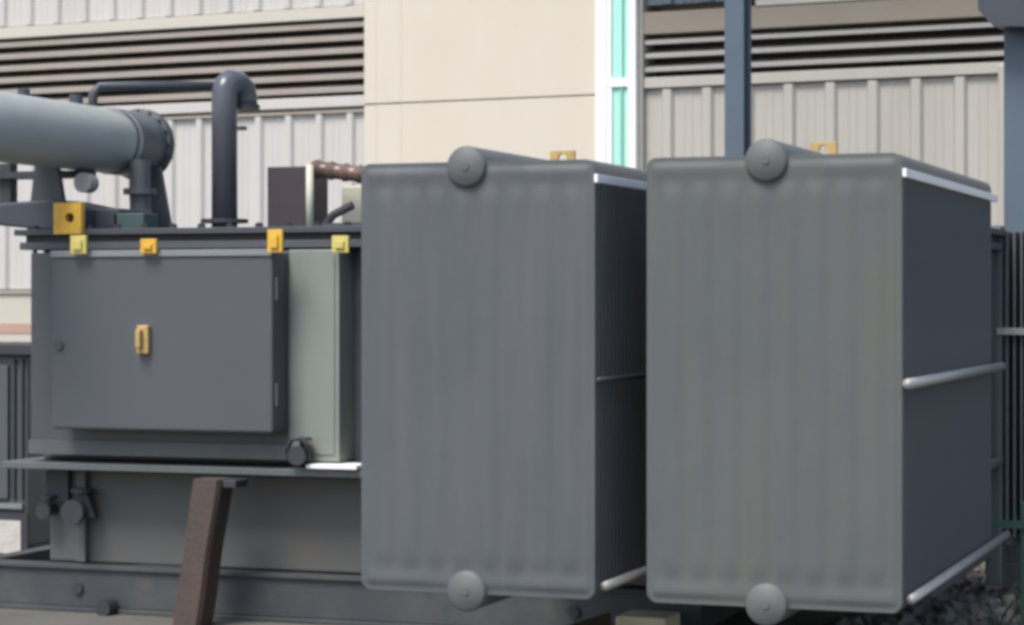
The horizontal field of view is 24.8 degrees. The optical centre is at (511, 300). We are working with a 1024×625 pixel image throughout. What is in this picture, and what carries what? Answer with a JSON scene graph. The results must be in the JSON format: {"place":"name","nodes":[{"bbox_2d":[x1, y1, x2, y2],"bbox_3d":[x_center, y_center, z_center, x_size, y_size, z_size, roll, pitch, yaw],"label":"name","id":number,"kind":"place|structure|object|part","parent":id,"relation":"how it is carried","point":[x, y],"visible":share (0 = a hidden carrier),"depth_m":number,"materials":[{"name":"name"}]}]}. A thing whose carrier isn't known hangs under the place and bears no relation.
{"place":"outdoors","nodes":[
{"label":"outdoors","id":0,"kind":"place"},
{"bbox_2d":[0,342,49,548],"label":"fence","id":1,"kind":"object","parent":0,"point":[22,491],"visible":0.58,"depth_m":13.92,"materials":[{"name":"metal"}]},
{"bbox_3d":[-3.367,0.790,14.059,0.760,0.800,0.024,0,0,20],"label":"door","id":2,"kind":"part","parent":1,"relation":"part of","materials":[{"name":"grey metal"}]},
{"bbox_2d":[0,0,660,341],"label":"warehouse","id":3,"kind":"structure","parent":0,"point":[358,82],"depth_m":17.76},
{"bbox_2d":[639,0,1003,224],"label":"canopied warehouse","id":4,"kind":"structure","parent":0,"point":[916,79],"depth_m":15.92,"materials":[{"name":"beige metal"}]},
{"bbox_2d":[998,64,1003,225],"bbox_3d":[3.254,0.000,15.322,0.100,3.100,0.090,0,0,26],"label":"downpipe","id":5,"kind":"object","parent":4,"relation":"attached to","point":[1001,144],"visible":0.2,"depth_m":15.29,"materials":[{"name":"grey metal"}]},
{"bbox_2d":[827,562,1020,624],"bbox_3d":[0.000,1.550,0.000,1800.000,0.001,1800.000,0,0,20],"label":"ground","id":6,"kind":"structure","parent":0,"point":[962,615],"depth_m":11.49,"materials":[{"name":"grey gravel"}]},
{"bbox_2d":[0,608,847,624],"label":"concrete apron","id":7,"kind":"object","parent":6,"relation":"on","point":[11,616],"depth_m":11.28,"materials":[{"name":"grey concrete"}]},
{"bbox_2d":[0,513,28,553],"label":"rating board","id":8,"kind":"object","parent":7,"relation":"on","point":[14,532],"visible":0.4,"depth_m":13.79,"materials":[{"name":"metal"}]},
{"bbox_2d":[173,477,247,624],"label":"timber prop","id":9,"kind":"object","parent":7,"relation":"on","point":[197,589],"visible":1,"depth_m":10.96,"materials":[{"name":"wood"}]},
{"bbox_2d":[0,70,1010,624],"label":"transformer","id":10,"kind":"object","parent":7,"relation":"on","point":[480,386],"visible":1,"depth_m":8.64,"materials":[{"name":"metal"}]},
{"bbox_2d":[570,612,610,624],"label":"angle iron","id":11,"kind":"object","parent":7,"relation":"on","point":[604,619],"visible":1,"depth_m":10.15,"materials":[{"name":"brown metal"}]},
{"bbox_2d":[616,609,679,624],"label":"timber block","id":12,"kind":"object","parent":7,"relation":"on","point":[641,617],"depth_m":10.24,"materials":[{"name":"beige wood"}]},
{"bbox_2d":[725,0,750,155],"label":"steel column","id":13,"kind":"structure","parent":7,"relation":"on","point":[737,77],"depth_m":14.27,"materials":[{"name":"blue metal"}]},
{"bbox_2d":[595,0,638,168],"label":"glazed screen","id":14,"kind":"object","parent":6,"relation":"on","point":[616,82],"visible":0.43,"depth_m":16.54,"materials":[{"name":"white paint"}]},
{"bbox_2d":[971,581,1023,624],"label":"grass","id":15,"kind":"structure","parent":6,"relation":"on","point":[1016,611],"depth_m":11.01,"materials":[{"name":"green plant"}]},
{"bbox_2d":[978,0,1023,542],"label":"steel column","id":16,"kind":"structure","parent":6,"relation":"on","point":[1007,16],"depth_m":12.71,"materials":[{"name":"metal"}]},
{"bbox_2d":[985,225,1023,585],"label":"transformer","id":17,"kind":"object","parent":6,"relation":"on","point":[1006,555],"visible":0.77,"depth_m":11.83,"materials":[{"name":"metal"}]},
{"bbox_2d":[991,502,1023,624],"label":"fence","id":18,"kind":"object","parent":6,"relation":"on","point":[1006,524],"visible":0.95,"depth_m":10.72,"materials":[{"name":"grey metal"}]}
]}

